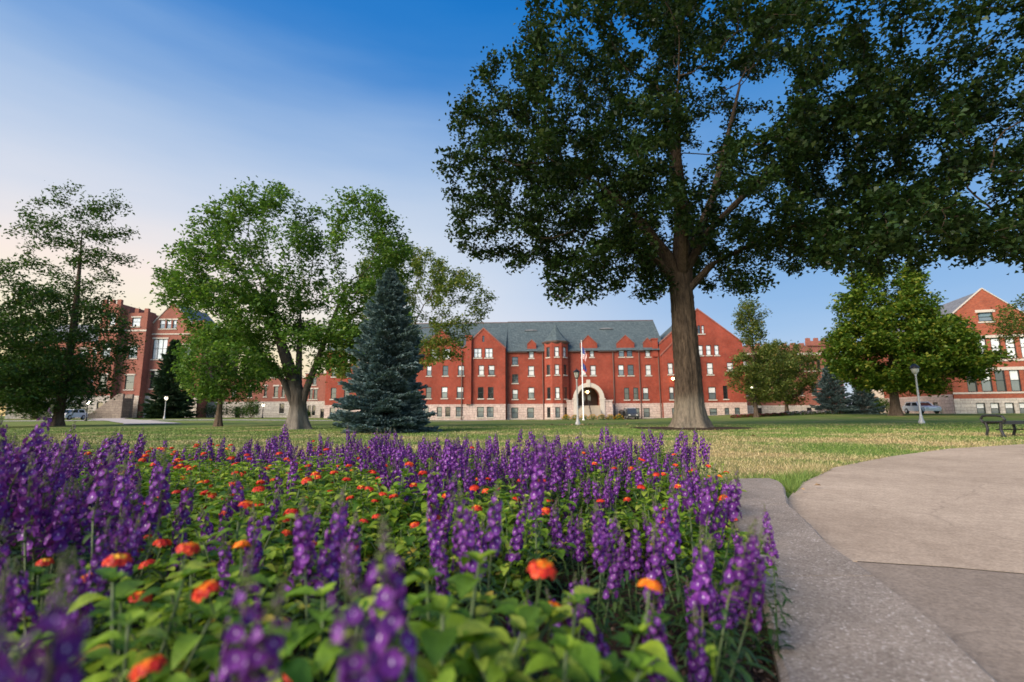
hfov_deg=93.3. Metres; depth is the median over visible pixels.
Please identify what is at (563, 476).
angelonia plant
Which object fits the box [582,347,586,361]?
flag
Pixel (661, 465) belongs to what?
lantana plant
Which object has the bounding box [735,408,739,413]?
window
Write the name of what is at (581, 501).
lantana plant
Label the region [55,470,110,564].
angelonia plant
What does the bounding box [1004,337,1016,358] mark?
window
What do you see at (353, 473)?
lantana plant
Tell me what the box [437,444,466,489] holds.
angelonia plant
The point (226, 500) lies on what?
lantana plant
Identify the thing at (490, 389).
window
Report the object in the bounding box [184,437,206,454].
angelonia plant
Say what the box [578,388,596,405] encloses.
door
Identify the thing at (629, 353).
window
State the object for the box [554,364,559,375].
window
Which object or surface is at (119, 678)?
angelonia plant
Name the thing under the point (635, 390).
window
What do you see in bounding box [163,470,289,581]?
angelonia plant
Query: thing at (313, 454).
lantana plant
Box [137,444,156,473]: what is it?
angelonia plant
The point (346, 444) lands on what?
angelonia plant
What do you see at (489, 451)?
angelonia plant
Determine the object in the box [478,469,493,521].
angelonia plant
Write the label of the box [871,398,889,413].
shrub
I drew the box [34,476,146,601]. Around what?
angelonia plant
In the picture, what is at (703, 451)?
angelonia plant
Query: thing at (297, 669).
lantana plant
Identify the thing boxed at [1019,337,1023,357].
window
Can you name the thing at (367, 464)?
angelonia plant
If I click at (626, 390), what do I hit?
window
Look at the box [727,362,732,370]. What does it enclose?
window
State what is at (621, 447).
angelonia plant
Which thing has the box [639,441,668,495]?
angelonia plant
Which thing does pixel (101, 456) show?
angelonia plant
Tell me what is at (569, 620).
angelonia plant
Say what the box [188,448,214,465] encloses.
angelonia plant
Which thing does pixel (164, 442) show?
angelonia plant
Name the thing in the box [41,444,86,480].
angelonia plant
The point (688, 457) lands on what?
angelonia plant
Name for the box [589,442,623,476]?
angelonia plant
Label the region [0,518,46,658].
angelonia plant
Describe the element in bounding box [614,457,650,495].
lantana plant
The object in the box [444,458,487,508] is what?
angelonia plant
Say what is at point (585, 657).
lantana plant
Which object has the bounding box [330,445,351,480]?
angelonia plant
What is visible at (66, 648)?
angelonia plant
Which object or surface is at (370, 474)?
lantana plant
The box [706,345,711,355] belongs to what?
window
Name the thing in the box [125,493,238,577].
lantana plant
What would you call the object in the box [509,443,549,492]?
angelonia plant
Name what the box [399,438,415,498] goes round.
angelonia plant
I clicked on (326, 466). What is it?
lantana plant
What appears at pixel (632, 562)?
angelonia plant
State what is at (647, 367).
window
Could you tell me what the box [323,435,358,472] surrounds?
angelonia plant
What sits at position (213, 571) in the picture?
lantana plant
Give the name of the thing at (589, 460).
angelonia plant
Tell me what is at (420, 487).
lantana plant
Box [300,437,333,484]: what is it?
angelonia plant
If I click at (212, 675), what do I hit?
angelonia plant
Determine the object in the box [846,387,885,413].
spruce tree
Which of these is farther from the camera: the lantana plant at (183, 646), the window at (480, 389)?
the window at (480, 389)
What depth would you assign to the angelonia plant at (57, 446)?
4.11 m
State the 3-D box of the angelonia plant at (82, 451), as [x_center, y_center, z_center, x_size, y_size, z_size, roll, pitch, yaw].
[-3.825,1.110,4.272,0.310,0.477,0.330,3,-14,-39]
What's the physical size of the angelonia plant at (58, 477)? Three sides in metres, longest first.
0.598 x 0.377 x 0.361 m
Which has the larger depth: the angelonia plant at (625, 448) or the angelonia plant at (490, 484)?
the angelonia plant at (625, 448)
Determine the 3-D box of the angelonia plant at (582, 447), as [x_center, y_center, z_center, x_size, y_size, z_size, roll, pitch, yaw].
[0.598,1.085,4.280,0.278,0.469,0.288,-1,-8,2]
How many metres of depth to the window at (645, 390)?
85.31 m
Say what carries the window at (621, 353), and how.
in the brick hall
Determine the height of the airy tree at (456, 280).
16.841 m
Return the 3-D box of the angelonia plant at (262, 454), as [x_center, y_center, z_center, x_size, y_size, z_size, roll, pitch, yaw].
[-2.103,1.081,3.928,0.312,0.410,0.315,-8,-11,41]
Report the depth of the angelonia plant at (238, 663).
0.46 m
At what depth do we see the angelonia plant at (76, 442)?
4.90 m
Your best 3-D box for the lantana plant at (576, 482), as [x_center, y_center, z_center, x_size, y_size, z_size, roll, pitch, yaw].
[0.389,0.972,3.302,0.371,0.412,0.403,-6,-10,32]
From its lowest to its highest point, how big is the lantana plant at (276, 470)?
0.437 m
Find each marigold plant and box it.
[561,414,570,419]
[588,414,596,419]
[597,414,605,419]
[606,414,614,419]
[614,414,623,419]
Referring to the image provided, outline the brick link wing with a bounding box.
[206,372,325,417]
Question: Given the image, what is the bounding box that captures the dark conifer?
[132,339,199,418]
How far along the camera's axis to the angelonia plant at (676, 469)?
3.54 m
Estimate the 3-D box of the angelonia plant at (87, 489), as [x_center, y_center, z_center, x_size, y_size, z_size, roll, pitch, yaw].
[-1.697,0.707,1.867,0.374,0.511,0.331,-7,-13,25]
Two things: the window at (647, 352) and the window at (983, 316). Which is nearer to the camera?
the window at (983, 316)
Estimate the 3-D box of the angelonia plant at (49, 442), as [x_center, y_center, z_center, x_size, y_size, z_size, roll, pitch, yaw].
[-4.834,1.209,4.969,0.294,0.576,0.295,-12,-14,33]
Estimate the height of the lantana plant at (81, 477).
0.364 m
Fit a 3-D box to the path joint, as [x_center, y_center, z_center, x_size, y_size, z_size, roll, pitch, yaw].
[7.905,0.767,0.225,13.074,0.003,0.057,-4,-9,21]
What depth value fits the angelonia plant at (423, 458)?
3.72 m
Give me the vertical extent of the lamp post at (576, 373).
3.590 m
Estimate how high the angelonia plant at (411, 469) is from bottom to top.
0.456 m
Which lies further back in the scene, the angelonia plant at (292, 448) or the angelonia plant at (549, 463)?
the angelonia plant at (292, 448)
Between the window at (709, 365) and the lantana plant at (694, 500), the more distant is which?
the window at (709, 365)
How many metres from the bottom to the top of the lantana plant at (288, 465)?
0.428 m
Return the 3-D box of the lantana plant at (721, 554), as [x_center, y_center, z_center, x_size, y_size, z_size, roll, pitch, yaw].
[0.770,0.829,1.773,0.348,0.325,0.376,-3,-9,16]
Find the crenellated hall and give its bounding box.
[742,338,844,412]
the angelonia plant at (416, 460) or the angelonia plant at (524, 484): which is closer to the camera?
the angelonia plant at (524, 484)
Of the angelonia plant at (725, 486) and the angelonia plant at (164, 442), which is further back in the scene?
the angelonia plant at (164, 442)
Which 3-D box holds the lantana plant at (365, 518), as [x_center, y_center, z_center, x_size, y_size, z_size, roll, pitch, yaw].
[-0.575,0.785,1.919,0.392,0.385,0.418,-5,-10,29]
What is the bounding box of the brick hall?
[324,308,747,419]
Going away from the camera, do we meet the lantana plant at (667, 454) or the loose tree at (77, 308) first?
the lantana plant at (667, 454)
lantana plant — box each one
[1,552,289,681]
[6,558,140,664]
[66,458,94,483]
[74,442,132,474]
[77,540,328,681]
[78,474,113,511]
[88,458,172,494]
[104,528,275,654]
[110,462,204,536]
[118,582,485,681]
[119,449,176,489]
[120,493,329,641]
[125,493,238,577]
[126,494,211,555]
[128,447,176,468]
[128,655,291,681]
[129,464,183,500]
[132,476,194,516]
[135,515,234,586]
[139,451,177,474]
[140,447,176,475]
[141,462,197,501]
[141,466,218,492]
[143,490,222,553]
[157,452,244,490]
[164,458,204,473]
[165,444,199,458]
[166,450,196,460]
[166,458,199,493]
[167,443,205,459]
[167,460,217,504]
[170,473,272,535]
[174,450,213,472]
[174,481,278,573]
[178,465,253,508]
[184,451,240,479]
[184,452,257,500]
[185,471,255,500]
[191,470,275,520]
[192,443,229,464]
[193,457,243,489]
[199,489,249,515]
[205,440,247,468]
[206,456,247,481]
[214,472,334,590]
[216,450,271,483]
[225,454,262,477]
[226,464,299,498]
[232,464,274,487]
[234,484,351,548]
[240,478,299,512]
[242,449,301,505]
[242,471,334,542]
[254,457,300,479]
[256,452,325,492]
[256,529,369,646]
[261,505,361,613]
[272,462,345,515]
[296,440,334,469]
[296,448,324,471]
[296,471,372,529]
[297,448,355,481]
[300,464,361,496]
[300,550,646,681]
[301,474,353,506]
[302,460,340,488]
[305,485,385,553]
[306,467,393,537]
[310,463,381,507]
[318,487,418,587]
[326,455,375,487]
[334,459,383,501]
[339,461,404,524]
[344,458,457,545]
[348,483,440,569]
[355,514,430,600]
[393,510,503,601]
[403,481,513,594]
[414,448,440,485]
[417,479,480,532]
[422,492,504,548]
[426,458,477,501]
[428,559,718,681]
[431,667,455,681]
[457,466,511,525]
[461,674,476,681]
[464,480,539,573]
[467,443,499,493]
[471,505,576,603]
[474,475,564,537]
[485,479,576,572]
[549,452,594,499]
[560,476,594,519]
[562,451,605,492]
[562,499,649,578]
[574,459,636,528]
[575,462,646,516]
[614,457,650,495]
[614,469,692,538]
[617,481,696,578]
[631,453,679,503]
[632,453,681,483]
[635,472,680,513]
[642,462,700,490]
[645,484,759,577]
[657,446,675,470]
[661,507,725,564]
[663,475,718,527]
[665,469,723,509]
[678,518,776,612]
[680,463,746,520]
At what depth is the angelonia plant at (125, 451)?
3.17 m
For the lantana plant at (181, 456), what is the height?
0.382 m
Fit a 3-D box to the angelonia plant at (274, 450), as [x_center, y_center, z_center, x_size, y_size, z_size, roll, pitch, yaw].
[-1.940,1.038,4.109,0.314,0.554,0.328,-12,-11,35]
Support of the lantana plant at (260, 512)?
on the flower bed soil
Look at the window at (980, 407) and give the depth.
58.69 m
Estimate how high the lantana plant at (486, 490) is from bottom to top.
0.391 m
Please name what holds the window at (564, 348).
in the brick hall
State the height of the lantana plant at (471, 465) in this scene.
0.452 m
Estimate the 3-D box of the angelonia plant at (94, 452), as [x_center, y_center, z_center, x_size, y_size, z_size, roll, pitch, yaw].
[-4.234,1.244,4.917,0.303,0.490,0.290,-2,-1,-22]
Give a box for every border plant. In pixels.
[730,414,740,417]
[792,411,801,414]
[799,410,808,414]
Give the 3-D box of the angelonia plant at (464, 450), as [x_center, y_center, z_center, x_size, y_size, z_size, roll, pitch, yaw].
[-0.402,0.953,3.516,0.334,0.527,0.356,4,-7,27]
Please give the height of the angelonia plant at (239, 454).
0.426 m
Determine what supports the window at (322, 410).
in the brick link wing
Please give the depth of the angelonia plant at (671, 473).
2.63 m
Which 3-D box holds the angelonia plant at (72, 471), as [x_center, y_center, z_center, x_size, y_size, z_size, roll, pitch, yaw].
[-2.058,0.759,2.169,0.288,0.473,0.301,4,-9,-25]
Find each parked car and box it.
[51,409,87,419]
[625,408,638,418]
[902,402,941,413]
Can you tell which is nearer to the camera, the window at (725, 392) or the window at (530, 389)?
the window at (725, 392)
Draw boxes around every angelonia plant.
[0,405,53,557]
[0,429,49,553]
[0,433,19,555]
[0,438,8,567]
[0,462,84,597]
[0,481,108,632]
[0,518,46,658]
[0,544,10,646]
[0,546,94,681]
[0,549,89,681]
[1,452,96,648]
[2,436,70,587]
[3,421,117,563]
[5,434,15,457]
[15,471,118,633]
[16,459,124,580]
[31,457,77,557]
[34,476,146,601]
[38,433,53,447]
[39,436,112,529]
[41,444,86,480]
[46,435,79,456]
[48,443,65,454]
[49,443,170,678]
[54,439,80,467]
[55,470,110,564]
[57,481,128,584]
[59,445,96,481]
[79,439,90,470]
[79,464,125,549]
[81,455,110,476]
[82,509,141,677]
[89,446,98,459]
[90,465,134,504]
[101,435,125,463]
[105,477,223,630]
[110,447,135,473]
[110,452,160,551]
[111,426,146,470]
[112,671,219,681]
[120,440,141,454]
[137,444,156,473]
[148,439,166,453]
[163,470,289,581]
[171,445,186,471]
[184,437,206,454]
[187,444,212,466]
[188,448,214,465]
[189,644,276,681]
[193,503,321,633]
[201,433,227,467]
[217,550,289,681]
[224,445,243,467]
[231,445,248,464]
[242,439,263,466]
[243,436,262,470]
[243,444,263,469]
[258,450,311,510]
[260,450,264,464]
[264,429,283,463]
[265,432,291,465]
[267,440,293,469]
[267,442,298,465]
[267,449,286,471]
[273,421,289,468]
[273,452,289,477]
[284,486,347,681]
[286,437,301,459]
[287,495,375,679]
[295,456,328,495]
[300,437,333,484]
[308,440,323,457]
[314,445,332,470]
[318,430,329,464]
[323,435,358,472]
[324,506,361,680]
[326,440,348,470]
[328,514,416,681]
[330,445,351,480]
[346,424,358,447]
[347,438,373,475]
[348,447,360,471]
[353,452,371,474]
[354,429,382,508]
[355,452,378,483]
[358,435,380,476]
[366,438,395,501]
[368,429,390,477]
[375,433,396,476]
[377,437,430,534]
[383,427,404,450]
[383,438,402,471]
[389,441,408,458]
[390,459,460,626]
[392,452,423,507]
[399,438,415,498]
[402,470,441,534]
[404,504,488,662]
[406,462,435,499]
[406,466,432,526]
[410,445,425,469]
[414,432,439,490]
[417,439,430,497]
[425,436,441,464]
[431,441,446,485]
[435,432,468,513]
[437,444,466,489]
[438,460,470,507]
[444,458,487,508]
[448,435,476,476]
[448,438,473,500]
[449,481,506,678]
[451,434,467,482]
[452,434,471,460]
[454,496,526,627]
[456,446,478,491]
[466,448,479,473]
[470,436,481,466]
[475,432,499,494]
[476,438,517,508]
[477,451,514,500]
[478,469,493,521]
[486,433,498,464]
[488,433,510,491]
[488,459,511,506]
[501,443,534,499]
[505,442,533,506]
[506,568,602,680]
[507,458,530,509]
[508,443,581,559]
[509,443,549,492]
[510,430,565,632]
[510,478,552,545]
[517,427,539,478]
[519,435,555,502]
[519,452,554,503]
[522,438,560,535]
[523,488,584,594]
[533,505,629,619]
[534,444,560,490]
[542,438,565,480]
[543,431,571,455]
[544,431,585,538]
[547,445,582,530]
[560,502,635,673]
[566,471,602,527]
[567,438,583,471]
[574,442,589,478]
[575,437,624,491]
[578,590,711,681]
[583,472,626,564]
[583,500,673,633]
[586,435,624,488]
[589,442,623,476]
[590,439,609,454]
[590,461,631,543]
[596,438,630,472]
[599,422,612,448]
[611,446,637,496]
[613,435,633,472]
[616,453,660,532]
[617,436,638,467]
[620,444,647,490]
[623,516,774,681]
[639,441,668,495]
[639,479,727,661]
[641,425,671,470]
[646,445,671,465]
[662,460,696,527]
[662,464,760,633]
[669,443,697,469]
[671,446,695,475]
[672,576,777,681]
[673,426,698,477]
[673,455,696,477]
[678,458,739,546]
[679,431,713,487]
[731,523,781,668]
[755,503,799,658]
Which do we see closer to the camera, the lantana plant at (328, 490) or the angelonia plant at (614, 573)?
the angelonia plant at (614, 573)
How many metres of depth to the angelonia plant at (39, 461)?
2.17 m
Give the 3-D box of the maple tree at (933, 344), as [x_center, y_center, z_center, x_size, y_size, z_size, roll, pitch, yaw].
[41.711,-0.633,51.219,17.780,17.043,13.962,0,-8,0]
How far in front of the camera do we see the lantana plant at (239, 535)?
1.41 m
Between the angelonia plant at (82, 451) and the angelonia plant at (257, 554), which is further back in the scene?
the angelonia plant at (82, 451)
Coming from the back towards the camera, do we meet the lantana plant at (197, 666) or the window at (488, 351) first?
the window at (488, 351)
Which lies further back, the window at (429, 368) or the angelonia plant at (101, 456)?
the window at (429, 368)
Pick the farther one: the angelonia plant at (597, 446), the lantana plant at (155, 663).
the angelonia plant at (597, 446)
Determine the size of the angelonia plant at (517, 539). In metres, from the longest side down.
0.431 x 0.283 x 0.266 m
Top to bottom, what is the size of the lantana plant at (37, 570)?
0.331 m
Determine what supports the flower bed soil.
on the lawn ground at (814, 419)
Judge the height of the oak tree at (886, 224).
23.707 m
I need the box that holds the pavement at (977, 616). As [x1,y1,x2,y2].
[855,562,1023,681]
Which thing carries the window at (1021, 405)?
in the gabled hall
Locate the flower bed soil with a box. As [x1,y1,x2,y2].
[0,481,778,681]
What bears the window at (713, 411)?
in the brick hall
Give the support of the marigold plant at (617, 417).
on the lawn ground at (814, 419)
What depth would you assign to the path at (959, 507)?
3.86 m
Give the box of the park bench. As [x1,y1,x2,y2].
[979,414,1023,436]
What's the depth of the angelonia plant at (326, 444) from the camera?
4.70 m
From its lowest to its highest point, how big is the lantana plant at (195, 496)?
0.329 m
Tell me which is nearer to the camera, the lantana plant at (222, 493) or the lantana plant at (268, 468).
the lantana plant at (222, 493)
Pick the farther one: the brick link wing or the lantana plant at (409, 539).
the brick link wing
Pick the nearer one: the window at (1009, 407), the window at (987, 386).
the window at (1009, 407)
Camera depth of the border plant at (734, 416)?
60.52 m
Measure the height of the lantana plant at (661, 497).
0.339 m
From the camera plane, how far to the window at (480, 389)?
85.16 m
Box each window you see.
[123,374,135,389]
[128,345,137,358]
[130,316,141,326]
[148,369,158,389]
[150,337,168,359]
[158,319,165,329]
[165,319,171,329]
[171,319,177,329]
[272,385,278,397]
[278,403,284,413]
[308,388,312,399]
[312,388,318,399]
[312,405,315,415]
[320,409,323,417]
[330,388,336,399]
[425,387,431,398]
[426,366,431,376]
[436,407,442,417]
[440,387,447,398]
[442,366,448,376]
[444,407,450,417]
[455,407,462,417]
[456,387,463,398]
[457,365,464,376]
[473,348,481,358]
[476,407,484,417]
[477,387,483,399]
[478,365,484,375]
[484,348,492,358]
[486,407,493,417]
[487,387,493,398]
[488,365,494,375]
[511,357,518,365]
[511,374,518,383]
[511,408,518,418]
[512,389,518,399]
[527,408,534,418]
[528,352,534,358]
[528,366,534,376]
[528,387,534,399]
[546,347,549,357]
[546,365,550,375]
[546,387,550,399]
[546,407,550,418]
[554,347,559,357]
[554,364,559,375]
[555,387,560,399]
[555,407,560,418]
[563,347,566,357]
[564,387,567,399]
[589,351,594,357]
[590,365,596,375]
[618,351,624,357]
[618,365,624,375]
[624,388,629,400]
[626,351,632,357]
[627,365,634,375]
[633,388,639,400]
[643,388,649,400]
[643,408,650,417]
[645,350,650,357]
[645,365,651,375]
[667,363,673,374]
[669,387,673,400]
[699,345,703,355]
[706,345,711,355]
[707,363,714,375]
[708,387,717,400]
[709,408,716,414]
[714,345,719,355]
[723,386,728,399]
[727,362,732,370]
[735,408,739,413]
[966,376,977,391]
[976,403,985,413]
[978,312,992,321]
[981,372,992,391]
[990,338,1001,358]
[990,403,999,413]
[995,370,1006,391]
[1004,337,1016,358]
[1005,403,1014,412]
[1009,370,1021,390]
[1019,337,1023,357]
[1019,402,1023,412]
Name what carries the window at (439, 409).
in the brick hall
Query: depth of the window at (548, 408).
84.00 m
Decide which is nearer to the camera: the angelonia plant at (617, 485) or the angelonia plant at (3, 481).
the angelonia plant at (3, 481)
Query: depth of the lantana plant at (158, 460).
3.61 m
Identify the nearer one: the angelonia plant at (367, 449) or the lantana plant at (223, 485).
the lantana plant at (223, 485)
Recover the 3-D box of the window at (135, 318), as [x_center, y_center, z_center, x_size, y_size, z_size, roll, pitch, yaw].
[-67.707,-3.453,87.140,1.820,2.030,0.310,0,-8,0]
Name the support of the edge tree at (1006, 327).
on the lawn ground at (814, 419)
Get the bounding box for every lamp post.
[163,395,167,418]
[573,368,579,424]
[909,364,924,423]
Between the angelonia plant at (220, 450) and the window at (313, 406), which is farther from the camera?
the window at (313, 406)
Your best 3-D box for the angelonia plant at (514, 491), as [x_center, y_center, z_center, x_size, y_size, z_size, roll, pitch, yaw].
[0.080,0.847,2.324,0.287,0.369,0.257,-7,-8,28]
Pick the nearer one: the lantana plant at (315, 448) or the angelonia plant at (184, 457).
the angelonia plant at (184, 457)
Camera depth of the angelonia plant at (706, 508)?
1.56 m
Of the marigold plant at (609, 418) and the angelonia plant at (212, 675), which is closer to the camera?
the angelonia plant at (212, 675)
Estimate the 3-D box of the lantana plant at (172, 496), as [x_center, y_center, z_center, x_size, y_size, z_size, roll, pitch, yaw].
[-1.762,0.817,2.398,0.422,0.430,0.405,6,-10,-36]
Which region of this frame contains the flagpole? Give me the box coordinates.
[581,340,584,419]
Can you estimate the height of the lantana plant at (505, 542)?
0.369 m
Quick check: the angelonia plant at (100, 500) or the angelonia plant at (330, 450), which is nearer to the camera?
the angelonia plant at (100, 500)
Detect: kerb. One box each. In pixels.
[728,478,788,504]
[731,504,875,577]
[757,576,996,681]
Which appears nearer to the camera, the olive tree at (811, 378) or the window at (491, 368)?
the olive tree at (811, 378)
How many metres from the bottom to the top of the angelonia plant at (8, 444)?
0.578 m
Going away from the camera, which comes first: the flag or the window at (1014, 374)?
the window at (1014, 374)
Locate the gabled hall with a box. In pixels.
[860,288,1023,413]
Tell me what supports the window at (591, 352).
in the brick hall
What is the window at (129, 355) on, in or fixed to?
in the towered hall
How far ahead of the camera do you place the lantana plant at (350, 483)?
2.17 m
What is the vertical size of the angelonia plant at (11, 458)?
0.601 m
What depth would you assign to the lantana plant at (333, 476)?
2.72 m
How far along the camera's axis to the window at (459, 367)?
85.85 m
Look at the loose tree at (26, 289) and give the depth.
32.80 m
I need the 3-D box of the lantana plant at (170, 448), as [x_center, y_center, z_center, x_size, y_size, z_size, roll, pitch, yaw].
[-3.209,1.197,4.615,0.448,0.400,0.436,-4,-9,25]
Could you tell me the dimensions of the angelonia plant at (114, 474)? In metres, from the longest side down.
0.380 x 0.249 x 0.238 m
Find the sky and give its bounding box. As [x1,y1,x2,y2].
[0,0,1023,415]
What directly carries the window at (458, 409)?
in the brick hall
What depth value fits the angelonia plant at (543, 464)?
2.57 m
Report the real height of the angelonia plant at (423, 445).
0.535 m
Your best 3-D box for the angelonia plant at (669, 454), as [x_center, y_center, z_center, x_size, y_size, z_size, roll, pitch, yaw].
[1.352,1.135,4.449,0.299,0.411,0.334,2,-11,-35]
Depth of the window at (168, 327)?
88.55 m
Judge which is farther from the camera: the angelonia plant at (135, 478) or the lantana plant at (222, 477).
the lantana plant at (222, 477)
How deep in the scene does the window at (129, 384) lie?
85.64 m
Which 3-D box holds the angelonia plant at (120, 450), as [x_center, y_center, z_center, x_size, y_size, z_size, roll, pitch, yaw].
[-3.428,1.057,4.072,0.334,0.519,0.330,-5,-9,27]
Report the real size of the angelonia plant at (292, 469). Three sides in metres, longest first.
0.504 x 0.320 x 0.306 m
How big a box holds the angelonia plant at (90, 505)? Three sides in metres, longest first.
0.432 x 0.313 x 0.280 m
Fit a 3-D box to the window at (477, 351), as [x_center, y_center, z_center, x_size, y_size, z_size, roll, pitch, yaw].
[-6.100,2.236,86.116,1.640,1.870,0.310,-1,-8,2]
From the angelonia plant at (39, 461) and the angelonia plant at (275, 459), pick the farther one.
the angelonia plant at (275, 459)
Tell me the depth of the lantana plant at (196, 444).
4.44 m
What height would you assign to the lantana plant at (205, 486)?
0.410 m
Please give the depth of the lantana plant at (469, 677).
0.70 m
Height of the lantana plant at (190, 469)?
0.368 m
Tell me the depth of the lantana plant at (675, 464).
3.06 m
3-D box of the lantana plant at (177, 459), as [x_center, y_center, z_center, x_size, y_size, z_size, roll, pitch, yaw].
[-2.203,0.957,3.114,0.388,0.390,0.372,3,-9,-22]
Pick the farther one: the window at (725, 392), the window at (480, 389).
the window at (480, 389)
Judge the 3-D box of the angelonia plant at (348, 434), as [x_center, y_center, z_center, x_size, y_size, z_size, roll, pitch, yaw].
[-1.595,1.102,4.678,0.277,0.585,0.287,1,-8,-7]
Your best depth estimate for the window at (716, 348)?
85.18 m
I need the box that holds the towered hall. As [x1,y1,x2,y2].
[5,299,239,418]
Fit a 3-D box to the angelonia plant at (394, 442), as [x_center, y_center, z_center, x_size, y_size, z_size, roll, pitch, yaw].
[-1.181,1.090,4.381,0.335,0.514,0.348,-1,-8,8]
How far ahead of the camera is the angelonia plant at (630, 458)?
3.95 m
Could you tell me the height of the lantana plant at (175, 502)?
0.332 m
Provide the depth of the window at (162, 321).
88.55 m
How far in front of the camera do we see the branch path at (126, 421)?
53.07 m
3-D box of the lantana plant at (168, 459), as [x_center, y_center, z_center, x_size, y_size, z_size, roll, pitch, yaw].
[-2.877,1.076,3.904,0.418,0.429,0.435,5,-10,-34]
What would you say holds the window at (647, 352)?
in the brick hall
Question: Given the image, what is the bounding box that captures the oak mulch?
[631,427,755,429]
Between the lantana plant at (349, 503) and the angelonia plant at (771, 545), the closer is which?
the angelonia plant at (771, 545)
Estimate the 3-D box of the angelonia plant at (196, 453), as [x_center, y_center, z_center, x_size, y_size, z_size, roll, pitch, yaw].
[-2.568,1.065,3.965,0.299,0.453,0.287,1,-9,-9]
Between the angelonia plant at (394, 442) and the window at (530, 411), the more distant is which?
the window at (530, 411)
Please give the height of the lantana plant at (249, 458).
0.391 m
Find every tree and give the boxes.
[0,179,147,425]
[0,254,83,409]
[1,345,85,418]
[144,176,427,429]
[167,318,277,426]
[326,238,498,395]
[327,267,442,433]
[430,0,1023,427]
[724,294,800,417]
[744,339,823,411]
[809,364,861,413]
[813,258,1020,415]
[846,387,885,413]
[984,293,1023,345]
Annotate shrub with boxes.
[4,404,53,418]
[42,407,94,418]
[195,403,231,417]
[222,403,256,417]
[242,398,260,417]
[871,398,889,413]
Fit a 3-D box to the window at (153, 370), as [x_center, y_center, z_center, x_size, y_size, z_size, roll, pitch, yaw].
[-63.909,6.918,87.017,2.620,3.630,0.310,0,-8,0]
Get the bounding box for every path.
[22,420,492,420]
[91,418,175,423]
[788,444,1023,572]
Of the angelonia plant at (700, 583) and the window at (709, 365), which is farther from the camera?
the window at (709, 365)
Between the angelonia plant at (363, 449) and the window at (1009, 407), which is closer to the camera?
the angelonia plant at (363, 449)
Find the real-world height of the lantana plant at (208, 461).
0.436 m
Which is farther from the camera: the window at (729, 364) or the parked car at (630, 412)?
the window at (729, 364)
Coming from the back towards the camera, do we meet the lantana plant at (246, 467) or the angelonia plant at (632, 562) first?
the lantana plant at (246, 467)
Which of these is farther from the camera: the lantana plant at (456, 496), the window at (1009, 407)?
the window at (1009, 407)
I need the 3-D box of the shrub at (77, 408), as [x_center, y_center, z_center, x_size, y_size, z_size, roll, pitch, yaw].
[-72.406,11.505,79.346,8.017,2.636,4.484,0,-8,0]
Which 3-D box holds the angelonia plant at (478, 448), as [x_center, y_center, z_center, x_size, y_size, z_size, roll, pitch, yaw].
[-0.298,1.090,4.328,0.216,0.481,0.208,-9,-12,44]
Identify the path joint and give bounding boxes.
[857,561,1023,573]
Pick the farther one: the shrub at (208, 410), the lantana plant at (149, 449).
the shrub at (208, 410)
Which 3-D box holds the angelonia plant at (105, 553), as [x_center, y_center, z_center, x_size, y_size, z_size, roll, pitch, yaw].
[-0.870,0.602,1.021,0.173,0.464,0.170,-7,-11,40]
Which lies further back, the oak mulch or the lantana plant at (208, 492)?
the oak mulch
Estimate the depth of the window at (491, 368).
85.68 m
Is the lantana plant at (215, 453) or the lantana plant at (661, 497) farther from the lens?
the lantana plant at (215, 453)
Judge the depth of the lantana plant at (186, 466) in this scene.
2.88 m
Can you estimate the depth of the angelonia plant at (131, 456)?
3.01 m
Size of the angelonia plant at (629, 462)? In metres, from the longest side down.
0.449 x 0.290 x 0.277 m
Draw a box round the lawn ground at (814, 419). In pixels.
[0,413,1023,497]
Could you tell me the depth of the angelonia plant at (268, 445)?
4.60 m
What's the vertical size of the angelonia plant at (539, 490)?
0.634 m
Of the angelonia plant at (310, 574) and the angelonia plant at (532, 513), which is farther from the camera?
the angelonia plant at (532, 513)
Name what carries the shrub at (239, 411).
on the lawn ground at (814, 419)
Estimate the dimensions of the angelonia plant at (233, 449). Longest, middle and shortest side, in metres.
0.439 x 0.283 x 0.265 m
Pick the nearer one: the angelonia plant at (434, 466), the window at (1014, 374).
the angelonia plant at (434, 466)
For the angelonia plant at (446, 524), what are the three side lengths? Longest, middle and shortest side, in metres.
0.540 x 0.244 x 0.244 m
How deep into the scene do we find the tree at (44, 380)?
82.23 m
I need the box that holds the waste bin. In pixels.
[619,410,624,418]
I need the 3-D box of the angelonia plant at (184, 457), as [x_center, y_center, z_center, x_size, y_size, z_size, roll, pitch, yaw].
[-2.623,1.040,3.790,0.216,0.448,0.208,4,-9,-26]
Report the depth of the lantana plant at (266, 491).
2.21 m
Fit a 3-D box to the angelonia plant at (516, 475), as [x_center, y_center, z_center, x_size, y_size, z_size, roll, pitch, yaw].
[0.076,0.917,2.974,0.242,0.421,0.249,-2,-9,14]
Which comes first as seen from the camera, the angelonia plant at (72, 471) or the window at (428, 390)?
the angelonia plant at (72, 471)
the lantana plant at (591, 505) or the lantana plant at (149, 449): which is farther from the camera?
the lantana plant at (149, 449)
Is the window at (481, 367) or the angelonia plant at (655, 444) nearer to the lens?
the angelonia plant at (655, 444)
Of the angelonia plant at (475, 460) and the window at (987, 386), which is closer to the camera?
the angelonia plant at (475, 460)
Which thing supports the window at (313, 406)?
in the brick link wing
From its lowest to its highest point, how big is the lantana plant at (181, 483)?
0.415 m
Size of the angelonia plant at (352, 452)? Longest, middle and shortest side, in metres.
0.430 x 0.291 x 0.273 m

